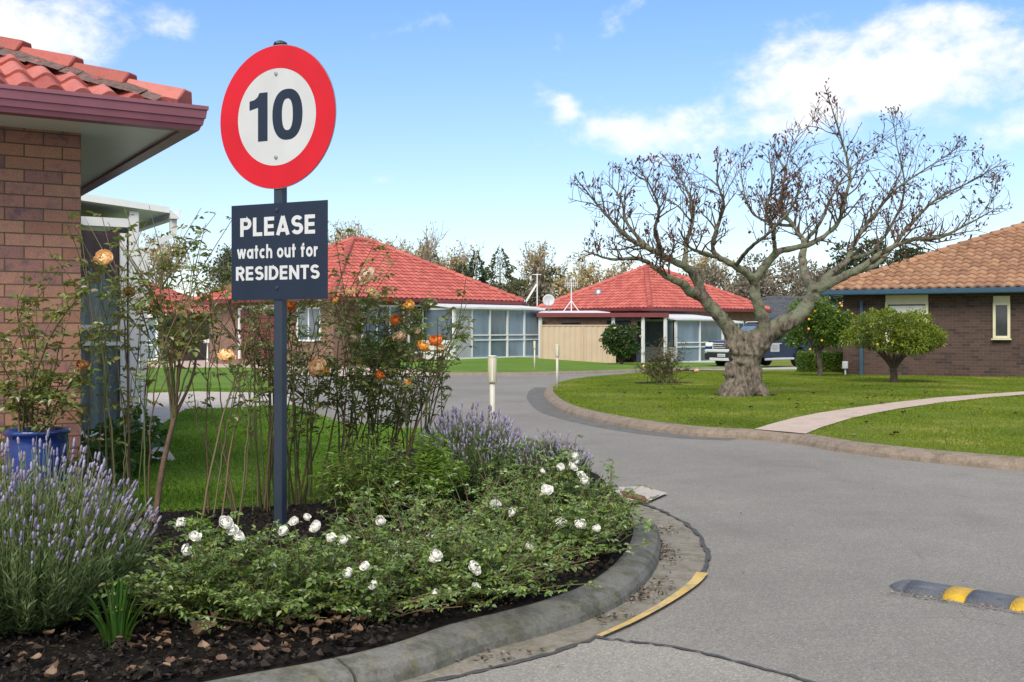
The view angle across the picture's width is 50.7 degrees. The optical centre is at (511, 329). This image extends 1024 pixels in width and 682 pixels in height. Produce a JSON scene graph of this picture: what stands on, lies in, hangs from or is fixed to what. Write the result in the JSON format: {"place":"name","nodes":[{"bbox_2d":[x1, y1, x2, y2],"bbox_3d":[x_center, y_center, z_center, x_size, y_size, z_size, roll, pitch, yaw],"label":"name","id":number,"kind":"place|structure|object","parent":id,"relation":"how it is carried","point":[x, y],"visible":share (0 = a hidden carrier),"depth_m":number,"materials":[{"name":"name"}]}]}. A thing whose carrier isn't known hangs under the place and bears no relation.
{"place":"outdoors","nodes":[
{"label":"outdoors","id":0,"kind":"place"},
{"bbox_2d":[81,391,297,460],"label":"path","id":1,"kind":"structure","parent":0,"point":[162,413],"depth_m":18.90,"materials":[{"name":"concrete"}]},
{"bbox_2d":[139,360,435,375],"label":"driveway","id":2,"kind":"structure","parent":0,"point":[201,363],"depth_m":45.48,"materials":[{"name":"concrete"}]},
{"bbox_2d":[75,367,542,515],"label":"lawn","id":3,"kind":"structure","parent":0,"point":[199,381],"depth_m":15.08,"materials":[{"name":"green plant"}]},
{"bbox_2d":[0,413,67,494],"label":"leafy plant","id":4,"kind":"object","parent":3,"relation":"on","point":[7,427],"visible":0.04,"depth_m":6.90,"materials":[{"name":"green plant"}]},
{"bbox_2d":[66,446,103,506],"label":"leafy plant","id":5,"kind":"object","parent":3,"relation":"on","point":[75,459],"visible":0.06,"depth_m":7.01,"materials":[{"name":"green plant"}]},
{"bbox_2d":[81,434,143,482],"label":"leafy plant","id":6,"kind":"object","parent":3,"relation":"on","point":[134,462],"visible":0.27,"depth_m":8.58,"materials":[{"name":"green plant"}]},
{"bbox_2d":[81,417,162,465],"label":"leafy plant","id":7,"kind":"object","parent":3,"relation":"on","point":[135,440],"visible":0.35,"depth_m":9.57,"materials":[{"name":"green plant"}]},
{"bbox_2d":[108,405,167,447],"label":"leafy plant","id":8,"kind":"object","parent":3,"relation":"on","point":[136,416],"visible":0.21,"depth_m":11.18,"materials":[{"name":"green plant"}]},
{"bbox_2d":[0,444,633,681],"bbox_3d":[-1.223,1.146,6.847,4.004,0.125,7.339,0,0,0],"label":"bark mulch","id":9,"kind":"object","parent":0,"point":[18,674],"visible":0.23,"depth_m":3.95,"materials":[{"name":"brown wood"}]},
{"bbox_2d":[2,426,70,518],"bbox_3d":[-2.901,0.920,6.600,0.388,0.620,0.388,0,0,0],"label":"flower pot","id":10,"kind":"object","parent":9,"relation":"on","point":[58,436],"visible":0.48,"depth_m":6.46,"materials":[{"name":"blue ceramic"}]},
{"bbox_2d":[0,257,123,433],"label":"potted rose","id":11,"kind":"object","parent":10,"relation":"in","point":[27,404],"visible":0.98,"depth_m":6.49,"materials":[{"name":"plant"}]},
{"bbox_2d":[0,428,161,637],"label":"lavender bush","id":12,"kind":"object","parent":9,"relation":"on","point":[53,567],"visible":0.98,"depth_m":3.99,"materials":[{"name":"green plant"}]},
{"bbox_2d":[77,573,152,647],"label":"strap leaf plant","id":13,"kind":"object","parent":9,"relation":"on","point":[119,619],"visible":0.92,"depth_m":3.90,"materials":[{"name":"green plant"}]},
{"bbox_2d":[46,209,201,514],"bbox_3d":[-2.361,0.233,6.657,1.070,1.910,0.793,0,0,0],"label":"rose bush","id":14,"kind":"object","parent":9,"relation":"on","point":[102,256],"visible":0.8,"depth_m":6.73,"materials":[{"name":"green plant"}]},
{"bbox_2d":[87,206,230,522],"bbox_3d":[-2.030,0.213,6.587,1.047,1.967,0.858,0,0,-22],"label":"rose bush","id":15,"kind":"object","parent":9,"relation":"on","point":[162,337],"visible":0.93,"depth_m":6.47,"materials":[{"name":"green plant"}]},
{"bbox_2d":[64,511,281,623],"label":"white rose","id":16,"kind":"object","parent":9,"relation":"on","point":[169,609],"visible":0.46,"depth_m":4.18,"materials":[{"name":"plant"}]},
{"bbox_2d":[185,511,220,551],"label":"garden herb","id":17,"kind":"object","parent":9,"relation":"on","point":[204,520],"visible":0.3,"depth_m":5.59,"materials":[{"name":"plant"}]},
{"bbox_2d":[190,620,216,637],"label":"dead leaf","id":18,"kind":"object","parent":9,"relation":"on","point":[198,629],"visible":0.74,"depth_m":3.92,"materials":[{"name":"plant"}]},
{"bbox_2d":[98,515,322,633],"bbox_3d":[-1.134,0.925,4.278,0.967,0.465,0.946,0,0,0],"label":"white rose","id":19,"kind":"object","parent":9,"relation":"on","point":[237,535],"visible":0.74,"depth_m":4.15,"materials":[{"name":"plant"}]},
{"bbox_2d":[178,248,271,524],"bbox_3d":[-1.766,0.360,6.692,0.681,1.658,0.964,0,0,0],"label":"rose bush","id":20,"kind":"object","parent":9,"relation":"on","point":[225,355],"visible":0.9,"depth_m":6.72,"materials":[{"name":"green plant"}]},
{"bbox_2d":[192,267,338,514],"bbox_3d":[-1.494,0.369,6.803,0.962,1.642,0.963,0,0,0],"label":"rose bush","id":21,"kind":"object","parent":9,"relation":"on","point":[261,342],"visible":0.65,"depth_m":6.84,"materials":[{"name":"green plant"}]},
{"bbox_2d":[174,516,380,629],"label":"white rose","id":22,"kind":"object","parent":9,"relation":"on","point":[247,611],"visible":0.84,"depth_m":4.08,"materials":[{"name":"plant"}]},
{"bbox_2d":[220,40,335,537],"bbox_3d":[-1.292,-0.079,6.024,0.798,3.058,0.085,0,0,26],"label":"road sign","id":23,"kind":"object","parent":9,"relation":"on","point":[278,118],"visible":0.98,"depth_m":6.00,"materials":[{"name":"red metal"}]},
{"bbox_2d":[261,272,368,504],"bbox_3d":[-1.290,0.398,7.190,0.793,1.589,0.774,0,0,11],"label":"rose bush","id":24,"kind":"object","parent":9,"relation":"on","point":[318,368],"visible":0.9,"depth_m":7.12,"materials":[{"name":"green plant"}]},
{"bbox_2d":[5,496,627,681],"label":"fallen leaves","id":25,"kind":"object","parent":9,"relation":"on","point":[52,670],"visible":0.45,"depth_m":3.90,"materials":[{"name":"brown plant"}]},
{"bbox_2d":[198,497,436,614],"bbox_3d":[-0.778,0.933,4.427,0.966,0.452,0.950,0,0,0],"label":"white rose","id":26,"kind":"object","parent":9,"relation":"on","point":[332,536],"visible":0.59,"depth_m":4.25,"materials":[{"name":"plant"}]},
{"bbox_2d":[311,229,415,504],"bbox_3d":[-1.013,0.256,7.327,0.727,1.877,0.924,0,0,-19],"label":"rose bush","id":27,"kind":"object","parent":9,"relation":"on","point":[366,276],"visible":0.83,"depth_m":7.24,"materials":[{"name":"green plant"}]},
{"bbox_2d":[252,529,476,626],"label":"white rose","id":28,"kind":"object","parent":9,"relation":"on","point":[364,603],"visible":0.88,"depth_m":4.18,"materials":[{"name":"plant"}]},
{"bbox_2d":[306,435,427,525],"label":"green shrub","id":29,"kind":"object","parent":9,"relation":"on","point":[348,478],"visible":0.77,"depth_m":6.45,"materials":[{"name":"green plant"}]},
{"bbox_2d":[349,273,446,493],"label":"rose bush","id":30,"kind":"object","parent":9,"relation":"on","point":[398,336],"visible":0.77,"depth_m":7.32,"materials":[{"name":"green plant"}]},
{"bbox_2d":[301,474,509,588],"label":"white rose","id":31,"kind":"object","parent":9,"relation":"on","point":[379,519],"visible":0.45,"depth_m":4.84,"materials":[{"name":"plant"}]},
{"bbox_2d":[365,269,476,484],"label":"rose bush","id":32,"kind":"object","parent":9,"relation":"on","point":[434,340],"visible":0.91,"depth_m":7.21,"materials":[{"name":"green plant"}]},
{"bbox_2d":[387,432,468,519],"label":"green shrub","id":33,"kind":"object","parent":9,"relation":"on","point":[428,458],"visible":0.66,"depth_m":6.62,"materials":[{"name":"green plant"}]},
{"bbox_2d":[333,519,557,611],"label":"white rose","id":34,"kind":"object","parent":9,"relation":"on","point":[436,555],"visible":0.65,"depth_m":4.45,"materials":[{"name":"plant"}]},
{"bbox_2d":[413,401,530,503],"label":"lavender bush","id":35,"kind":"object","parent":9,"relation":"on","point":[467,437],"visible":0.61,"depth_m":7.12,"materials":[{"name":"purple plant"}]},
{"bbox_2d":[386,446,570,556],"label":"white rose","id":36,"kind":"object","parent":9,"relation":"on","point":[453,502],"visible":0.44,"depth_m":5.49,"materials":[{"name":"plant"}]},
{"bbox_2d":[487,355,496,431],"bbox_3d":[-0.200,0.782,11.000,0.100,1.027,0.100,0,0,0],"label":"bollard light","id":37,"kind":"object","parent":9,"relation":"on","point":[492,370],"visible":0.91,"depth_m":10.97,"materials":[{"name":"beige paint"}]},
{"bbox_2d":[392,506,601,603],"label":"white rose","id":38,"kind":"object","parent":9,"relation":"on","point":[474,566],"visible":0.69,"depth_m":4.54,"materials":[{"name":"plant"}]},
{"bbox_2d":[441,453,629,567],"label":"white rose","id":39,"kind":"object","parent":9,"relation":"on","point":[548,489],"visible":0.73,"depth_m":5.20,"materials":[{"name":"plant"}]},
{"bbox_2d":[461,435,626,533],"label":"white rose","id":40,"kind":"object","parent":9,"relation":"on","point":[571,464],"visible":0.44,"depth_m":6.05,"materials":[{"name":"plant"}]},
{"bbox_2d":[506,427,593,501],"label":"lavender bush","id":41,"kind":"object","parent":9,"relation":"on","point":[553,449],"visible":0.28,"depth_m":7.26,"materials":[{"name":"purple plant"}]},
{"bbox_2d":[517,481,656,559],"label":"white rose","id":42,"kind":"object","parent":9,"relation":"on","point":[579,525],"visible":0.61,"depth_m":5.40,"materials":[{"name":"plant"}]},
{"bbox_2d":[551,456,658,536],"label":"white rose","id":43,"kind":"object","parent":9,"relation":"on","point":[584,478],"visible":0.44,"depth_m":6.05,"materials":[{"name":"plant"}]},
{"bbox_2d":[0,0,1023,303],"label":"sky","id":44,"kind":"structure","parent":0,"point":[477,117],"materials":[{"name":"blue"}]},
{"bbox_2d":[361,357,724,371],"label":"lawn","id":45,"kind":"structure","parent":0,"point":[517,364],"depth_m":42.31,"materials":[{"name":"green plant"}]},
{"bbox_2d":[347,338,390,366],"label":"dark shrub","id":46,"kind":"object","parent":45,"relation":"on","point":[364,345],"visible":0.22,"depth_m":44.25,"materials":[{"name":"green plant"}]},
{"bbox_2d":[408,367,724,374],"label":"kerb","id":47,"kind":"structure","parent":45,"relation":"on","point":[545,373],"depth_m":36.70,"materials":[{"name":"concrete"}]},
{"bbox_2d":[540,325,615,362],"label":"metal fence","id":48,"kind":"object","parent":45,"relation":"on","point":[578,342],"visible":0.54,"depth_m":50.20,"materials":[{"name":"beige metal"}]},
{"bbox_2d":[598,322,641,363],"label":"camellia bush","id":49,"kind":"object","parent":45,"relation":"on","point":[617,339],"visible":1,"depth_m":46.53,"materials":[{"name":"green plant"}]},
{"bbox_2d":[287,372,1023,681],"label":"road","id":50,"kind":"structure","parent":0,"point":[777,603],"depth_m":6.25,"materials":[{"name":"grey asphalt"}]},
{"bbox_2d":[206,517,661,681],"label":"kerb","id":51,"kind":"structure","parent":50,"relation":"on","point":[622,577],"depth_m":4.18,"materials":[{"name":"concrete"}]},
{"bbox_2d":[401,504,705,681],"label":"gutter channel","id":52,"kind":"object","parent":50,"relation":"on","point":[685,540],"visible":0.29,"depth_m":4.85,"materials":[{"name":"concrete"}]},
{"bbox_2d":[459,522,681,665],"bbox_3d":[0.575,1.233,5.390,0.687,0.073,3.319,0,0,21],"label":"gutter debris","id":53,"kind":"object","parent":52,"relation":"on","point":[632,597],"visible":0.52,"depth_m":5.06,"materials":[{"name":"plant"}]},
{"bbox_2d":[423,503,815,681],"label":"tar seam","id":54,"kind":"object","parent":50,"relation":"on","point":[707,552],"visible":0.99,"depth_m":4.07,"materials":[{"name":"black asphalt"}]},
{"bbox_2d":[436,638,804,681],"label":"asphalt patch","id":55,"kind":"object","parent":50,"relation":"on","point":[604,660],"visible":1,"depth_m":3.90,"materials":[{"name":"grey asphalt"}]},
{"bbox_2d":[527,387,736,440],"bbox_3d":[1.026,1.370,19.523,1.601,0.120,14.035,0,0,-8],"label":"gutter channel","id":56,"kind":"object","parent":50,"relation":"on","point":[537,400],"visible":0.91,"depth_m":15.78,"materials":[{"name":"grey concrete"}]},
{"bbox_2d":[615,486,665,502],"bbox_3d":[0.959,1.250,8.176,0.402,0.008,0.924,0,0,14],"label":"drain apron","id":57,"kind":"object","parent":50,"relation":"on","point":[646,492],"visible":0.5,"depth_m":8.30,"materials":[{"name":"concrete"}]},
{"bbox_2d":[597,572,707,635],"bbox_3d":[0.677,1.224,4.872,0.093,0.010,1.322,0,0,27],"label":"yellow line","id":58,"kind":"object","parent":50,"relation":"on","point":[696,579],"visible":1,"depth_m":4.88,"materials":[{"name":"paint"}]},
{"bbox_2d":[485,447,1022,678],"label":"road grit","id":59,"kind":"object","parent":50,"relation":"on","point":[901,593],"visible":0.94,"depth_m":4.90,"materials":[{"name":"gravel"}]},
{"bbox_2d":[544,380,1023,470],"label":"kerb","id":60,"kind":"structure","parent":50,"relation":"on","point":[1003,462],"depth_m":12.11,"materials":[{"name":"concrete"}]},
{"bbox_2d":[889,580,1023,611],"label":"speed hump","id":61,"kind":"object","parent":50,"relation":"on","point":[965,595],"visible":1,"depth_m":4.96,"materials":[{"name":"grey rubber"}]},
{"bbox_2d":[616,357,795,370],"bbox_3d":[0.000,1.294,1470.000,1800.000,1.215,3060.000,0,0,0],"label":"ground","id":62,"kind":"structure","parent":0,"point":[781,363],"depth_m":53.63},
{"bbox_2d":[0,36,208,495],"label":"brick house","id":63,"kind":"structure","parent":62,"relation":"on","point":[74,130],"depth_m":7.34,"materials":[{"name":"red tile"}]},
{"bbox_2d":[139,226,197,289],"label":"autumn tree","id":64,"kind":"object","parent":62,"relation":"on","point":[154,254],"visible":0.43,"depth_m":91.62,"materials":[{"name":"beige plant"}]},
{"bbox_2d":[139,278,208,360],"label":"brick house","id":65,"kind":"structure","parent":62,"relation":"on","point":[202,347],"depth_m":58.70,"materials":[{"name":"brick"}]},
{"bbox_2d":[198,243,230,292],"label":"autumn tree","id":66,"kind":"object","parent":62,"relation":"on","point":[220,264],"visible":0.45,"depth_m":87.48,"materials":[{"name":"plant"}]},
{"bbox_2d":[328,216,376,244],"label":"autumn tree","id":67,"kind":"object","parent":62,"relation":"on","point":[339,237],"visible":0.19,"depth_m":94.58,"materials":[{"name":"beige plant"}]},
{"bbox_2d":[191,236,544,366],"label":"brick house","id":68,"kind":"structure","parent":62,"relation":"on","point":[504,324],"depth_m":49.05,"materials":[{"name":"red tile"}]},
{"bbox_2d":[238,305,273,358],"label":"garage door","id":69,"kind":"structure","parent":68,"relation":"in","point":[240,312],"depth_m":48.62,"materials":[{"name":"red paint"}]},
{"bbox_2d":[297,307,320,341],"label":"window","id":70,"kind":"structure","parent":68,"relation":"in","point":[308,316],"depth_m":45.77,"materials":[{"name":"white paint"}]},
{"bbox_2d":[361,305,404,341],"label":"window","id":71,"kind":"structure","parent":68,"relation":"in","point":[393,309],"depth_m":46.52,"materials":[{"name":"glass"}]},
{"bbox_2d":[408,305,423,352],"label":"door","id":72,"kind":"structure","parent":68,"relation":"in","point":[420,306],"depth_m":48.08,"materials":[{"name":"white paint"}]},
{"bbox_2d":[352,232,422,255],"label":"autumn tree","id":73,"kind":"object","parent":62,"relation":"on","point":[402,245],"visible":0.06,"depth_m":94.35,"materials":[{"name":"beige plant"}]},
{"bbox_2d":[406,220,448,263],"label":"autumn tree","id":74,"kind":"object","parent":62,"relation":"on","point":[427,250],"visible":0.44,"depth_m":95.07,"materials":[{"name":"beige plant"}]},
{"bbox_2d":[431,250,462,273],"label":"autumn tree","id":75,"kind":"object","parent":62,"relation":"on","point":[443,264],"visible":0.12,"depth_m":97.10,"materials":[{"name":"beige plant"}]},
{"bbox_2d":[445,238,490,281],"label":"autumn tree","id":76,"kind":"object","parent":62,"relation":"on","point":[463,257],"visible":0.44,"depth_m":97.24,"materials":[{"name":"beige plant"}]},
{"bbox_2d":[465,250,492,285],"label":"conifer tree","id":77,"kind":"object","parent":62,"relation":"on","point":[483,273],"visible":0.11,"depth_m":92.79,"materials":[{"name":"plant"}]},
{"bbox_2d":[484,245,518,290],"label":"conifer tree","id":78,"kind":"object","parent":62,"relation":"on","point":[508,272],"visible":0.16,"depth_m":95.67,"materials":[{"name":"green plant"}]},
{"bbox_2d":[489,277,532,301],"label":"leafy tree","id":79,"kind":"object","parent":62,"relation":"on","point":[518,286],"visible":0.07,"depth_m":87.45,"materials":[{"name":"green plant"}]},
{"bbox_2d":[516,281,555,324],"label":"leafy tree","id":80,"kind":"object","parent":62,"relation":"on","point":[543,290],"visible":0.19,"depth_m":82.93,"materials":[{"name":"plant"}]},
{"bbox_2d":[512,239,570,284],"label":"autumn tree","id":81,"kind":"object","parent":62,"relation":"on","point":[535,262],"visible":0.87,"depth_m":95.34,"materials":[{"name":"beige plant"}]},
{"bbox_2d":[524,266,580,301],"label":"leafy tree","id":82,"kind":"object","parent":62,"relation":"on","point":[555,277],"visible":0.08,"depth_m":94.84,"materials":[{"name":"green plant"}]},
{"bbox_2d":[546,267,586,297],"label":"autumn tree","id":83,"kind":"object","parent":62,"relation":"on","point":[562,290],"visible":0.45,"depth_m":85.55,"materials":[{"name":"beige plant"}]},
{"bbox_2d":[561,248,611,290],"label":"autumn tree","id":84,"kind":"object","parent":62,"relation":"on","point":[588,271],"visible":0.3,"depth_m":91.56,"materials":[{"name":"beige plant"}]},
{"bbox_2d":[593,254,643,283],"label":"autumn tree","id":85,"kind":"object","parent":62,"relation":"on","point":[624,268],"visible":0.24,"depth_m":91.76,"materials":[{"name":"beige plant"}]},
{"bbox_2d":[534,264,771,362],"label":"brick house","id":86,"kind":"structure","parent":62,"relation":"on","point":[656,306],"depth_m":57.13,"materials":[{"name":"red tile"}]},
{"bbox_2d":[677,246,737,283],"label":"autumn tree","id":87,"kind":"object","parent":62,"relation":"on","point":[703,264],"visible":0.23,"depth_m":94.31,"materials":[{"name":"beige plant"}]},
{"bbox_2d":[685,262,747,291],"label":"leafy tree","id":88,"kind":"object","parent":62,"relation":"on","point":[719,279],"visible":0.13,"depth_m":91.89,"materials":[{"name":"plant"}]},
{"bbox_2d":[723,276,783,299],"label":"leafy tree","id":89,"kind":"object","parent":62,"relation":"on","point":[743,288],"visible":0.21,"depth_m":83.19,"materials":[{"name":"brown plant"}]},
{"bbox_2d":[735,250,805,296],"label":"leafy tree","id":90,"kind":"object","parent":62,"relation":"on","point":[787,278],"visible":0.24,"depth_m":88.96,"materials":[{"name":"plant"}]},
{"bbox_2d":[756,296,842,350],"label":"grey roofed house","id":91,"kind":"structure","parent":62,"relation":"on","point":[778,305],"depth_m":78.44,"materials":[{"name":"brown brick"}]},
{"bbox_2d":[779,258,837,299],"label":"leafy tree","id":92,"kind":"object","parent":62,"relation":"on","point":[817,276],"visible":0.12,"depth_m":93.85,"materials":[{"name":"plant"}]},
{"bbox_2d":[824,236,891,315],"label":"leafy tree","id":93,"kind":"object","parent":62,"relation":"on","point":[849,265],"visible":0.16,"depth_m":69.69,"materials":[{"name":"plant"}]},
{"bbox_2d":[886,244,927,264],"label":"leafy tree","id":94,"kind":"object","parent":62,"relation":"on","point":[910,253],"visible":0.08,"depth_m":71.62,"materials":[{"name":"plant"}]},
{"bbox_2d":[821,221,1023,376],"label":"brick house","id":95,"kind":"structure","parent":62,"relation":"on","point":[968,294],"depth_m":31.71,"materials":[{"name":"ceramic"}]},
{"bbox_2d":[885,294,928,341],"bbox_3d":[11.703,-0.317,32.064,1.214,1.397,0.100,0,0,29],"label":"window","id":96,"kind":"structure","parent":95,"relation":"in","point":[915,302],"depth_m":32.04,"materials":[{"name":"beige paint"}]},
{"bbox_2d":[991,296,1011,339],"bbox_3d":[13.948,-0.319,30.801,0.525,1.254,0.144,0,0,29],"label":"window","id":97,"kind":"structure","parent":95,"relation":"in","point":[1001,304],"depth_m":30.83,"materials":[{"name":"beige paint"}]},
{"bbox_2d":[699,366,796,369],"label":"driveway","id":98,"kind":"structure","parent":0,"point":[776,367],"depth_m":43.08,"materials":[{"name":"concrete"}]},
{"bbox_2d":[705,321,813,365],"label":"pickup truck","id":99,"kind":"object","parent":98,"relation":"on","point":[716,351],"visible":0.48,"depth_m":44.78,"materials":[{"name":"blue paint"}]},
{"bbox_2d":[553,370,1023,456],"bbox_3d":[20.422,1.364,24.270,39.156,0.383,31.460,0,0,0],"label":"lawn","id":100,"kind":"structure","parent":0,"point":[860,430],"depth_m":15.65,"materials":[{"name":"green plant"}]},
{"bbox_2d":[635,382,687,384],"bbox_3d":[3.709,1.322,26.401,1.402,0.001,1.496,0,0,0],"label":"soil bed","id":101,"kind":"object","parent":100,"relation":"on","point":[659,383],"visible":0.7,"depth_m":26.24,"materials":[{"name":"soil"}]},
{"bbox_2d":[628,334,698,383],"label":"rose bush","id":102,"kind":"object","parent":101,"relation":"on","point":[666,368],"visible":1,"depth_m":26.31,"materials":[{"name":"green plant"}]},
{"bbox_2d":[567,77,1013,396],"bbox_3d":[5.588,-1.439,21.055,9.136,6.538,5.970,0,0,0],"label":"bare tree","id":103,"kind":"object","parent":100,"relation":"on","point":[748,350],"visible":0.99,"depth_m":20.56,"materials":[{"name":"grey plant"}]},
{"bbox_2d":[607,381,1016,435],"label":"fallen leaves","id":104,"kind":"object","parent":100,"relation":"on","point":[658,406],"visible":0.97,"depth_m":17.76,"materials":[{"name":"brown plant"}]},
{"bbox_2d":[781,296,855,375],"bbox_3d":[8.919,0.235,31.446,2.021,2.505,2.176,0,0,-31],"label":"citrus tree","id":105,"kind":"object","parent":100,"relation":"on","point":[822,325],"visible":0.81,"depth_m":31.03,"materials":[{"name":"green plant"}]},
{"bbox_2d":[795,350,842,371],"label":"hedge","id":106,"kind":"object","parent":100,"relation":"on","point":[832,360],"visible":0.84,"depth_m":35.37,"materials":[{"name":"green plant"}]},
{"bbox_2d":[837,306,948,381],"bbox_3d":[9.564,0.435,27.026,2.514,2.015,2.581,0,0,45],"label":"citrus tree","id":107,"kind":"object","parent":100,"relation":"on","point":[916,335],"visible":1,"depth_m":26.48,"materials":[{"name":"green plant"}]},
{"bbox_2d":[756,391,1023,432],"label":"path","id":108,"kind":"structure","parent":0,"point":[806,423],"depth_m":15.69,"materials":[{"name":"beige concrete"}]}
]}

